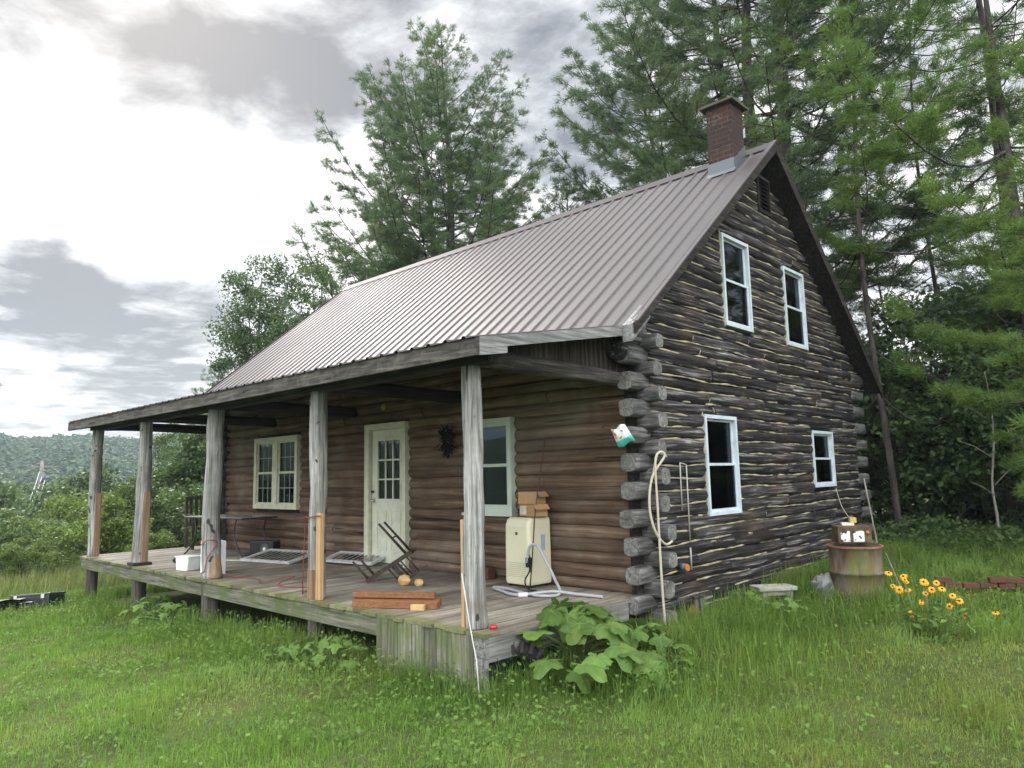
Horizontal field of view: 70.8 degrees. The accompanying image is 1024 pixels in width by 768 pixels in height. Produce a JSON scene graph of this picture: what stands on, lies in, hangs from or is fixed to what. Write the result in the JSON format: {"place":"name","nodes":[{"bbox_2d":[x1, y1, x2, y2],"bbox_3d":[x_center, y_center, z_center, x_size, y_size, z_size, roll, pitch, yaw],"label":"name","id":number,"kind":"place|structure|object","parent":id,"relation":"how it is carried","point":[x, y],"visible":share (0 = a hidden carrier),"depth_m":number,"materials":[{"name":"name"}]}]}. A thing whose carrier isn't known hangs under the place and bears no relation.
{"place":"outdoors","nodes":[
{"label":"outdoors","id":0,"kind":"place"},
{"bbox_2d":[0,562,130,599],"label":"field grass","id":1,"kind":"structure","parent":0,"point":[74,576],"depth_m":14.94,"materials":[{"name":"plant"}]},
{"bbox_2d":[0,483,1023,767],"bbox_3d":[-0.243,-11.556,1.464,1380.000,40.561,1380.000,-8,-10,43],"label":"ground","id":2,"kind":"structure","parent":0,"point":[226,607],"depth_m":5.45,"materials":[{"name":"plant"}]},
{"bbox_2d":[0,473,27,538],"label":"valley tree","id":3,"kind":"object","parent":2,"relation":"on","point":[4,494],"visible":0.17,"depth_m":39.85,"materials":[{"name":"green plant"}]},
{"bbox_2d":[0,513,28,570],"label":"bush","id":4,"kind":"object","parent":2,"relation":"on","point":[7,538],"visible":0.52,"depth_m":19.70,"materials":[{"name":"green plant"}]},
{"bbox_2d":[0,486,32,510],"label":"valley tree","id":5,"kind":"object","parent":2,"relation":"on","point":[21,496],"visible":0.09,"depth_m":62.26,"materials":[{"name":"green plant"}]},
{"bbox_2d":[12,482,43,505],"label":"valley tree","id":6,"kind":"object","parent":2,"relation":"on","point":[26,487],"visible":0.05,"depth_m":77.25,"materials":[{"name":"green plant"}]},
{"bbox_2d":[0,537,57,581],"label":"bush","id":7,"kind":"object","parent":2,"relation":"on","point":[16,554],"visible":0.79,"depth_m":15.90,"materials":[{"name":"green plant"}]},
{"bbox_2d":[0,507,69,543],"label":"bush","id":8,"kind":"object","parent":2,"relation":"on","point":[17,522],"visible":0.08,"depth_m":36.17,"materials":[{"name":"green plant"}]},
{"bbox_2d":[10,591,65,607],"bbox_3d":[-8.236,3.741,12.487,0.730,0.215,0.460,-6,-14,5],"label":"tool case","id":9,"kind":"object","parent":2,"relation":"on","point":[39,598],"visible":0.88,"depth_m":12.33,"materials":[{"name":"metal"}]},
{"bbox_2d":[13,476,67,520],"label":"valley tree","id":10,"kind":"object","parent":2,"relation":"on","point":[36,500],"visible":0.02,"depth_m":58.35,"materials":[{"name":"green plant"}]},
{"bbox_2d":[11,517,70,562],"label":"bush","id":11,"kind":"object","parent":2,"relation":"on","point":[27,528],"visible":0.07,"depth_m":32.27,"materials":[{"name":"green plant"}]},
{"bbox_2d":[28,461,54,493],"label":"utility pole","id":12,"kind":"object","parent":2,"relation":"on","point":[41,474],"visible":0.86,"depth_m":75.06,"materials":[{"name":"white wood"}]},
{"bbox_2d":[11,529,80,577],"bbox_3d":[-14.809,5.907,23.104,2.350,2.553,2.756,-7,-9,39],"label":"bush","id":13,"kind":"object","parent":2,"relation":"on","point":[57,534],"visible":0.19,"depth_m":22.87,"materials":[{"name":"green plant"}]},
{"bbox_2d":[14,462,126,524],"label":"valley tree","id":14,"kind":"object","parent":2,"relation":"on","point":[80,484],"visible":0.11,"depth_m":45.38,"materials":[{"name":"green plant"}]},
{"bbox_2d":[28,491,153,571],"bbox_3d":[-10.765,4.068,18.678,2.372,2.576,2.781,-3,-7,13],"label":"bush","id":15,"kind":"object","parent":2,"relation":"on","point":[108,520],"visible":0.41,"depth_m":18.40,"materials":[{"name":"green plant"}]},
{"bbox_2d":[0,432,189,490],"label":"distant wood","id":16,"kind":"object","parent":2,"relation":"on","point":[21,453],"visible":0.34,"depth_m":260.70,"materials":[{"name":"plant"}]},
{"bbox_2d":[42,482,180,569],"bbox_3d":[-11.815,4.572,21.343,3.607,3.341,3.076,-3,-7,11],"label":"bush","id":17,"kind":"object","parent":2,"relation":"on","point":[67,545],"visible":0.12,"depth_m":20.73,"materials":[{"name":"green plant"}]},
{"bbox_2d":[65,476,199,553],"bbox_3d":[-10.804,4.150,20.400,3.219,3.093,3.536,-8,-10,43],"label":"bush","id":18,"kind":"object","parent":2,"relation":"on","point":[155,506],"visible":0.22,"depth_m":20.66,"materials":[{"name":"green plant"}]},
{"bbox_2d":[118,594,185,625],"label":"burdock plant","id":19,"kind":"object","parent":2,"relation":"on","point":[153,600],"visible":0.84,"depth_m":10.59,"materials":[{"name":"green plant"}]},
{"bbox_2d":[124,528,179,551],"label":"bush","id":20,"kind":"object","parent":2,"relation":"on","point":[156,542],"visible":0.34,"depth_m":17.41,"materials":[{"name":"green plant"}]},
{"bbox_2d":[117,454,200,510],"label":"broadleaf tree","id":21,"kind":"object","parent":2,"relation":"on","point":[163,479],"visible":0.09,"depth_m":25.88,"materials":[{"name":"green plant"}]},
{"bbox_2d":[129,425,205,513],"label":"broadleaf tree","id":22,"kind":"object","parent":2,"relation":"on","point":[193,449],"visible":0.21,"depth_m":24.84,"materials":[{"name":"green plant"}]},
{"bbox_2d":[136,601,199,628],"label":"burdock plant","id":23,"kind":"object","parent":2,"relation":"on","point":[169,606],"visible":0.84,"depth_m":9.90,"materials":[{"name":"green plant"}]},
{"bbox_2d":[152,484,203,537],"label":"bush","id":24,"kind":"object","parent":2,"relation":"on","point":[162,497],"visible":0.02,"depth_m":22.77,"materials":[{"name":"green plant"}]},
{"bbox_2d":[152,413,206,483],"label":"broadleaf tree","id":25,"kind":"object","parent":2,"relation":"on","point":[166,437],"visible":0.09,"depth_m":32.09,"materials":[{"name":"green plant"}]},
{"bbox_2d":[156,489,203,546],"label":"bush","id":26,"kind":"object","parent":2,"relation":"on","point":[170,498],"visible":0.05,"depth_m":19.45,"materials":[{"name":"green plant"}]},
{"bbox_2d":[158,482,203,547],"bbox_3d":[-9.241,4.462,21.914,3.206,3.080,3.520,2,-8,-26],"label":"bush","id":27,"kind":"object","parent":2,"relation":"on","point":[167,510],"visible":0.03,"depth_m":21.86,"materials":[{"name":"green plant"}]},
{"bbox_2d":[158,367,228,485],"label":"tree","id":28,"kind":"object","parent":2,"relation":"on","point":[212,380],"visible":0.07,"depth_m":30.90,"materials":[{"name":"green plant"}]},
{"bbox_2d":[201,252,317,459],"bbox_3d":[-10.898,1.248,31.191,4.896,14.393,5.456,2,-8,-22],"label":"broadleaf tree","id":29,"kind":"object","parent":2,"relation":"on","point":[241,340],"visible":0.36,"depth_m":31.02,"materials":[{"name":"green plant"}]},
{"bbox_2d":[263,642,312,669],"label":"burdock plant","id":30,"kind":"object","parent":2,"relation":"on","point":[293,649],"visible":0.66,"depth_m":7.17,"materials":[{"name":"green plant"}]},
{"bbox_2d":[250,244,348,356],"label":"broadleaf tree","id":31,"kind":"object","parent":2,"relation":"on","point":[278,324],"visible":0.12,"depth_m":29.12,"materials":[{"name":"green plant"}]},
{"bbox_2d":[298,636,369,672],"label":"burdock plant","id":32,"kind":"object","parent":2,"relation":"on","point":[324,643],"visible":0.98,"depth_m":6.86,"materials":[{"name":"green plant"}]},
{"bbox_2d":[279,14,599,328],"bbox_3d":[-2.576,-3.688,24.841,11.803,18.786,12.114,-2,-7,9],"label":"pine tree","id":33,"kind":"object","parent":2,"relation":"on","point":[395,247],"visible":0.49,"depth_m":23.49,"materials":[{"name":"green plant"}]},
{"bbox_2d":[68,95,882,694],"bbox_3d":[-0.786,0.211,13.375,11.272,7.975,10.161,-8,-10,43],"label":"log cabin","id":34,"kind":"object","parent":2,"relation":"on","point":[698,321],"visible":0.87,"depth_m":9.76,"materials":[{"name":"brown wood"}]},
{"bbox_2d":[175,555,200,570],"bbox_3d":[-4.850,2.675,10.777,0.330,0.205,0.220,-6,-8,31],"label":"plastic box","id":35,"kind":"object","parent":34,"relation":"on","point":[187,562],"visible":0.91,"depth_m":10.70,"materials":[{"name":"plastic"}]},
{"bbox_2d":[184,496,224,549],"bbox_3d":[-6.148,2.759,14.421,0.640,1.012,0.685,4,-9,-36],"label":"wooden armchair","id":36,"kind":"object","parent":34,"relation":"on","point":[191,526],"visible":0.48,"depth_m":14.48,"materials":[{"name":"brown wood"}]},
{"bbox_2d":[200,540,225,573],"bbox_3d":[-4.274,2.474,10.304,0.240,0.460,0.380,5,-9,-38],"label":"storage crate","id":37,"kind":"object","parent":34,"relation":"on","point":[223,553],"visible":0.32,"depth_m":10.22,"materials":[{"name":"white plastic"}]},
{"bbox_2d":[184,514,277,557],"bbox_3d":[-5.081,2.723,12.961,1.776,0.692,0.740,-6,-9,34],"label":"patio table","id":38,"kind":"object","parent":34,"relation":"on","point":[235,517],"visible":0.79,"depth_m":12.82,"materials":[{"name":"brown wood"}]},
{"bbox_2d":[199,515,320,593],"bbox_3d":[-2.989,2.058,9.013,2.973,0.908,0.627,-8,-10,43],"label":"red wire","id":39,"kind":"object","parent":34,"relation":"on","point":[302,587],"visible":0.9,"depth_m":8.98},
{"bbox_2d":[243,540,280,556],"bbox_3d":[-4.367,2.857,12.466,0.688,0.292,0.245,-4,-8,18],"label":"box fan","id":40,"kind":"object","parent":34,"relation":"on","point":[257,546],"visible":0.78,"depth_m":12.37,"materials":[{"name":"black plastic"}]},
{"bbox_2d":[253,437,274,508],"bbox_3d":[-4.585,1.671,13.508,0.784,1.309,0.150,-8,-10,43],"label":"window","id":41,"kind":"structure","parent":34,"relation":"in","point":[264,448],"depth_m":13.52,"materials":[{"name":"beige paint"}]},
{"bbox_2d":[240,549,307,563],"bbox_3d":[-3.789,2.797,11.713,1.150,0.036,0.620,-6,2,31],"label":"louvred shutter","id":42,"kind":"object","parent":34,"relation":"on","point":[278,561],"visible":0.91,"depth_m":11.67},
{"bbox_2d":[274,435,301,509],"bbox_3d":[-4.015,1.591,12.973,0.784,1.309,0.150,-8,-10,43],"label":"window","id":43,"kind":"structure","parent":34,"relation":"in","point":[287,471],"depth_m":12.94,"materials":[{"name":"beige paint"}]},
{"bbox_2d":[326,551,385,564],"bbox_3d":[-2.401,2.665,11.053,1.100,0.036,0.400,-6,5,35],"label":"louvred shutter","id":44,"kind":"object","parent":34,"relation":"on","point":[329,559],"visible":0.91,"depth_m":11.03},
{"bbox_2d":[370,428,402,564],"bbox_3d":[-1.878,1.685,10.879,0.822,2.000,0.112,-8,-10,43],"label":"front door","id":45,"kind":"structure","parent":34,"relation":"in","point":[386,500],"depth_m":10.93,"materials":[{"name":"paint"}]},
{"bbox_2d":[352,521,427,582],"bbox_3d":[-1.534,2.171,9.242,0.954,0.793,0.440,-1,-7,0],"label":"chair","id":46,"kind":"object","parent":34,"relation":"on","point":[391,565],"visible":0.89,"depth_m":9.05,"materials":[{"name":"brown wood"}]},
{"bbox_2d":[352,599,439,608],"bbox_3d":[-1.176,2.220,7.269,0.918,0.070,0.085,-3,-7,14],"label":"cedar stick","id":47,"kind":"object","parent":34,"relation":"on","point":[379,603],"visible":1,"depth_m":7.24,"materials":[{"name":"wood"}]},
{"bbox_2d":[353,598,440,605],"bbox_3d":[-1.183,2.237,7.405,0.933,0.070,0.085,-3,-7,12],"label":"cedar stick","id":48,"kind":"object","parent":47,"relation":"on","point":[436,599],"visible":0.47,"depth_m":7.37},
{"bbox_2d":[353,591,435,598],"bbox_3d":[-1.209,2.164,7.396,0.880,0.055,0.070,-3,-7,12],"label":"cedar stick","id":49,"kind":"object","parent":48,"relation":"on","point":[387,594],"visible":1,"depth_m":7.37,"materials":[{"name":"wood"}]},
{"bbox_2d":[436,425,455,458],"bbox_3d":[-0.900,0.794,9.938,0.323,0.470,0.132,-8,-10,43],"label":"wall wreath","id":50,"kind":"object","parent":34,"relation":"attached to","point":[446,447],"depth_m":9.90,"materials":[{"name":"plant"}]},
{"bbox_2d":[461,573,480,704],"bbox_3d":[-0.335,2.102,5.989,0.030,0.994,0.424,2,-8,-23],"label":"white cord","id":51,"kind":"object","parent":34,"relation":"attached to","point":[471,635],"visible":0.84,"depth_m":6.00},
{"bbox_2d":[485,566,494,579],"bbox_3d":[-0.331,2.407,9.181,0.200,0.144,0.120,-8,-10,43],"label":"brick","id":52,"kind":"object","parent":34,"relation":"on","point":[489,573],"visible":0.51,"depth_m":9.10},
{"bbox_2d":[462,417,517,516],"bbox_3d":[-0.288,1.088,9.447,0.929,1.253,0.180,-8,-10,43],"label":"window","id":53,"kind":"structure","parent":34,"relation":"in","point":[499,476],"depth_m":9.30,"materials":[{"name":"white paint"}]},
{"bbox_2d":[506,516,551,591],"bbox_3d":[0.188,1.964,8.421,0.626,0.812,0.705,6,-10,-43],"label":"air conditioner","id":54,"kind":"object","parent":34,"relation":"on","point":[519,535],"visible":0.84,"depth_m":8.46,"materials":[{"name":"beige plastic"}]},
{"bbox_2d":[517,504,549,516],"bbox_3d":[0.254,1.506,8.619,0.203,0.144,0.406,3,-9,-32],"label":"cardboard box","id":55,"kind":"object","parent":54,"relation":"on","point":[528,510],"visible":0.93,"depth_m":8.51,"materials":[{"name":"cardboard"}]},
{"bbox_2d":[515,491,548,503],"bbox_3d":[0.238,1.366,8.665,0.376,0.144,0.190,-6,-9,35],"label":"cardboard box","id":56,"kind":"object","parent":55,"relation":"on","point":[525,497],"visible":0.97,"depth_m":8.59,"materials":[{"name":"cardboard"}]},
{"bbox_2d":[530,439,544,587],"bbox_3d":[0.302,1.505,8.470,0.287,1.712,0.016,4,-9,-36],"label":"metal rod","id":57,"kind":"object","parent":34,"relation":"on","point":[535,513],"visible":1,"depth_m":8.44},
{"bbox_2d":[492,543,602,598],"bbox_3d":[0.279,2.036,7.870,1.420,0.529,0.506,-8,-10,43],"label":"drain hose","id":58,"kind":"object","parent":34,"relation":"on","point":[541,594],"visible":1,"depth_m":7.74,"materials":[{"name":"white plastic"}]},
{"bbox_2d":[602,424,634,446],"bbox_3d":[1.109,0.523,7.536,0.258,0.287,0.121,-27,-3,11],"label":"plastic bag","id":59,"kind":"object","parent":34,"relation":"attached to","point":[623,436],"visible":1,"depth_m":7.50,"materials":[{"name":"white plastic"}]},
{"bbox_2d":[648,451,672,631],"bbox_3d":[1.553,1.704,7.441,0.316,2.026,0.064,3,-8,-31],"label":"garden hose","id":60,"kind":"object","parent":34,"relation":"hanging from","point":[654,475],"visible":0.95,"depth_m":7.43,"materials":[{"name":"rubber"}]},
{"bbox_2d":[679,462,691,568],"bbox_3d":[1.977,1.498,8.199,0.019,1.208,0.157,-8,-10,43],"label":"conduit","id":61,"kind":"object","parent":34,"relation":"attached to","point":[680,463],"visible":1,"depth_m":8.21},
{"bbox_2d":[702,414,741,515],"bbox_3d":[2.586,1.013,9.042,0.162,1.226,0.832,-8,-10,43],"label":"window","id":62,"kind":"structure","parent":34,"relation":"in","point":[721,436],"depth_m":9.05,"materials":[{"name":"white paint"}]},
{"bbox_2d":[718,232,753,333],"bbox_3d":[3.014,-1.361,9.852,0.162,1.257,0.790,-8,-10,43],"label":"window","id":63,"kind":"structure","parent":34,"relation":"in","point":[735,271],"depth_m":9.86,"materials":[{"name":"white paint"}]},
{"bbox_2d":[781,266,808,350],"bbox_3d":[4.356,-1.162,11.250,0.162,1.226,0.774,-8,-10,43],"label":"window","id":64,"kind":"structure","parent":34,"relation":"in","point":[793,282],"depth_m":11.27,"materials":[{"name":"white paint"}]},
{"bbox_2d":[811,430,836,486],"bbox_3d":[4.901,1.194,11.479,0.162,0.877,0.865,-8,-10,43],"label":"window","id":65,"kind":"structure","parent":34,"relation":"in","point":[822,441],"depth_m":11.50,"materials":[{"name":"white paint"}]},
{"bbox_2d":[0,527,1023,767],"bbox_3d":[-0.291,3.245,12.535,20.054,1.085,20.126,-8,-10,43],"label":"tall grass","id":66,"kind":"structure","parent":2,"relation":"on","point":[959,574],"depth_m":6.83,"materials":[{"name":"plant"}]},
{"bbox_2d":[0,535,1023,767],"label":"weeds","id":67,"kind":"object","parent":2,"relation":"on","point":[436,744],"visible":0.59,"depth_m":5.83,"materials":[{"name":"green plant"}]},
{"bbox_2d":[489,639,551,690],"bbox_3d":[0.007,2.539,6.278,0.650,0.650,0.338,2,-8,-24],"label":"tractor tyre","id":68,"kind":"object","parent":2,"relation":"on","point":[531,650],"visible":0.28,"depth_m":6.21,"materials":[{"name":"black rubber"}]},
{"bbox_2d":[522,170,590,225],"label":"pine tree","id":69,"kind":"object","parent":2,"relation":"on","point":[556,187],"visible":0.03,"depth_m":25.52,"materials":[{"name":"green plant"}]},
{"bbox_2d":[516,597,667,694],"bbox_3d":[0.588,2.336,6.479,1.695,0.727,1.501,-8,-10,43],"label":"leaved plant","id":70,"kind":"object","parent":2,"relation":"on","point":[576,626],"visible":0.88,"depth_m":6.20,"materials":[{"name":"green plant"}]},
{"bbox_2d":[587,618,695,663],"bbox_3d":[1.168,2.421,6.740,1.126,0.432,0.920,-4,-8,20],"label":"leaved plant","id":71,"kind":"object","parent":2,"relation":"on","point":[639,624],"visible":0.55,"depth_m":6.61,"materials":[{"name":"green plant"}]},
{"bbox_2d":[532,0,796,204],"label":"pine tree","id":72,"kind":"object","parent":2,"relation":"on","point":[601,77],"visible":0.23,"depth_m":23.16,"materials":[{"name":"green plant"}]},
{"bbox_2d":[548,0,925,293],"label":"pine tree","id":73,"kind":"object","parent":2,"relation":"on","point":[839,270],"visible":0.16,"depth_m":20.61,"materials":[{"name":"green plant"}]},
{"bbox_2d":[594,0,943,305],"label":"pine tree","id":74,"kind":"object","parent":2,"relation":"on","point":[637,43],"visible":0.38,"depth_m":16.73,"materials":[{"name":"green plant"}]},
{"bbox_2d":[554,0,987,292],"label":"pine tree","id":75,"kind":"object","parent":2,"relation":"on","point":[778,74],"visible":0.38,"depth_m":15.75,"materials":[{"name":"green plant"}]},
{"bbox_2d":[749,583,797,601],"bbox_3d":[3.257,2.664,8.957,0.500,0.310,0.270,0,-7,-9],"label":"concrete block","id":76,"kind":"object","parent":2,"relation":"on","point":[772,588],"depth_m":8.88,"materials":[{"name":"concrete"}]},
{"bbox_2d":[757,597,815,616],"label":"burdock plant","id":77,"kind":"object","parent":2,"relation":"on","point":[794,605],"visible":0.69,"depth_m":8.05,"materials":[{"name":"green plant"}]},
{"bbox_2d":[809,572,833,600],"bbox_3d":[3.884,2.589,8.997,0.397,0.488,0.331,-8,-10,43],"label":"rock","id":78,"kind":"object","parent":2,"relation":"on","point":[821,580],"visible":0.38,"depth_m":8.88,"materials":[{"name":"grey stone"}]},
{"bbox_2d":[633,539,1012,688],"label":"rank grass","id":79,"kind":"structure","parent":2,"relation":"on","point":[685,630],"depth_m":7.87,"materials":[{"name":"plant"}]},
{"bbox_2d":[826,543,885,603],"bbox_3d":[4.255,2.439,8.876,0.646,0.896,0.646,-8,-10,43],"label":"steel drum","id":80,"kind":"object","parent":2,"relation":"on","point":[858,564],"visible":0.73,"depth_m":8.65,"materials":[{"name":"metal"}]},
{"bbox_2d":[831,525,871,542],"bbox_3d":[4.267,1.883,9.048,0.400,0.210,0.265,-2,-7,5],"label":"tin box","id":81,"kind":"object","parent":80,"relation":"on","point":[852,534],"visible":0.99,"depth_m":8.95,"materials":[{"name":"metal"}]},
{"bbox_2d":[727,0,1023,541],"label":"pine tree","id":82,"kind":"object","parent":2,"relation":"on","point":[949,101],"visible":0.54,"depth_m":14.12,"materials":[{"name":"green plant"}]},
{"bbox_2d":[840,221,938,365],"bbox_3d":[12.103,-0.503,23.265,3.900,10.298,3.922,5,-9,-38],"label":"pine tree","id":83,"kind":"object","parent":2,"relation":"on","point":[880,290],"visible":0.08,"depth_m":23.43,"materials":[{"name":"green plant"}]},
{"bbox_2d":[775,0,1023,417],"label":"pine tree","id":84,"kind":"object","parent":2,"relation":"on","point":[925,130],"visible":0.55,"depth_m":13.06,"materials":[{"name":"green plant"}]},
{"bbox_2d":[853,335,948,527],"bbox_3d":[9.420,1.495,19.026,3.990,5.461,4.367,-1,-7,-4],"label":"understorey tree","id":85,"kind":"object","parent":2,"relation":"on","point":[880,349],"visible":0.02,"depth_m":18.17,"materials":[{"name":"green plant"}]},
{"bbox_2d":[793,0,1023,517],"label":"pine tree","id":86,"kind":"object","parent":2,"relation":"on","point":[933,66],"visible":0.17,"depth_m":19.02,"materials":[{"name":"green plant"}]},
{"bbox_2d":[853,356,981,522],"bbox_3d":[8.595,1.548,16.605,3.573,4.468,3.265,0,-7,-6],"label":"understorey tree","id":87,"kind":"object","parent":2,"relation":"on","point":[914,452],"visible":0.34,"depth_m":16.25,"materials":[{"name":"green plant"}]},
{"bbox_2d":[853,281,996,406],"bbox_3d":[12.879,0.701,22.491,6.352,7.944,5.804,-7,-9,40],"label":"understorey tree","id":88,"kind":"object","parent":2,"relation":"on","point":[894,325],"visible":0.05,"depth_m":22.52,"materials":[{"name":"green plant"}]},
{"bbox_2d":[839,0,1023,335],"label":"pine tree","id":89,"kind":"object","parent":2,"relation":"on","point":[973,16],"visible":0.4,"depth_m":16.57,"materials":[{"name":"green plant"}]},
{"bbox_2d":[865,367,1010,529],"bbox_3d":[10.357,1.698,17.399,3.084,4.220,3.374,-2,-7,7],"label":"understorey tree","id":90,"kind":"object","parent":2,"relation":"on","point":[936,497],"visible":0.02,"depth_m":16.96,"materials":[{"name":"green plant"}]},
{"bbox_2d":[861,327,1021,525],"bbox_3d":[9.881,1.211,15.753,3.970,4.965,3.628,-8,-10,43],"label":"understorey tree","id":91,"kind":"object","parent":2,"relation":"on","point":[958,502],"visible":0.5,"depth_m":15.45,"materials":[{"name":"green plant"}]},
{"bbox_2d":[884,571,999,646],"bbox_3d":[4.264,2.266,7.103,1.056,0.797,0.767,-4,-8,23],"label":"coneflower plant","id":92,"kind":"object","parent":2,"relation":"on","point":[913,615],"visible":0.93,"depth_m":7.13,"materials":[{"name":"green plant"}]},
{"bbox_2d":[862,281,1022,524],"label":"understorey tree","id":93,"kind":"object","parent":2,"relation":"on","point":[933,309],"visible":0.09,"depth_m":18.80,"materials":[{"name":"green plant"}]},
{"bbox_2d":[862,499,1023,558],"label":"undergrowth","id":94,"kind":"object","parent":2,"relation":"on","point":[935,527],"visible":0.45,"depth_m":13.61,"materials":[{"name":"green plant"}]},
{"bbox_2d":[881,22,1023,499],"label":"pine tree","id":95,"kind":"object","parent":2,"relation":"on","point":[1000,400],"visible":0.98,"depth_m":11.14,"materials":[{"name":"green plant"}]},
{"bbox_2d":[901,286,1023,509],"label":"understorey tree","id":96,"kind":"object","parent":2,"relation":"on","point":[953,320],"visible":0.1,"depth_m":16.91,"materials":[{"name":"green plant"}]},
{"bbox_2d":[926,235,998,359],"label":"pine tree","id":97,"kind":"object","parent":2,"relation":"on","point":[949,274],"visible":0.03,"depth_m":24.89,"materials":[{"name":"green plant"}]},
{"bbox_2d":[913,346,1023,536],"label":"understorey tree","id":98,"kind":"object","parent":2,"relation":"on","point":[1011,515],"visible":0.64,"depth_m":14.47,"materials":[{"name":"green plant"}]},
{"bbox_2d":[914,336,1023,539],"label":"sapling","id":99,"kind":"object","parent":2,"relation":"on","point":[980,428],"visible":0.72,"depth_m":13.18,"materials":[{"name":"green plant"}]},
{"bbox_2d":[929,576,1023,588],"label":"brick edging","id":100,"kind":"object","parent":2,"relation":"on","point":[992,582],"visible":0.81,"depth_m":8.94,"materials":[{"name":"brick"}]},
{"bbox_2d":[948,277,1007,370],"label":"understorey tree","id":101,"kind":"object","parent":2,"relation":"on","point":[982,290],"visible":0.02,"depth_m":18.93,"materials":[{"name":"green plant"}]},
{"bbox_2d":[936,153,1023,331],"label":"pine tree","id":102,"kind":"object","parent":2,"relation":"on","point":[962,271],"visible":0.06,"depth_m":20.58,"materials":[{"name":"green plant"}]},
{"bbox_2d":[945,329,1023,490],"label":"understorey tree","id":103,"kind":"object","parent":2,"relation":"on","point":[1003,417],"visible":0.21,"depth_m":14.23,"materials":[{"name":"green plant"}]},
{"bbox_2d":[976,332,1023,474],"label":"understorey tree","id":104,"kind":"object","parent":2,"relation":"on","point":[987,450],"visible":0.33,"depth_m":13.90,"materials":[{"name":"green plant"}]},
{"bbox_2d":[978,291,1022,364],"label":"understorey tree","id":105,"kind":"object","parent":2,"relation":"on","point":[991,325],"visible":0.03,"depth_m":16.45,"materials":[{"name":"green plant"}]},
{"bbox_2d":[0,0,1023,438],"label":"sky","id":106,"kind":"structure","parent":0,"point":[149,148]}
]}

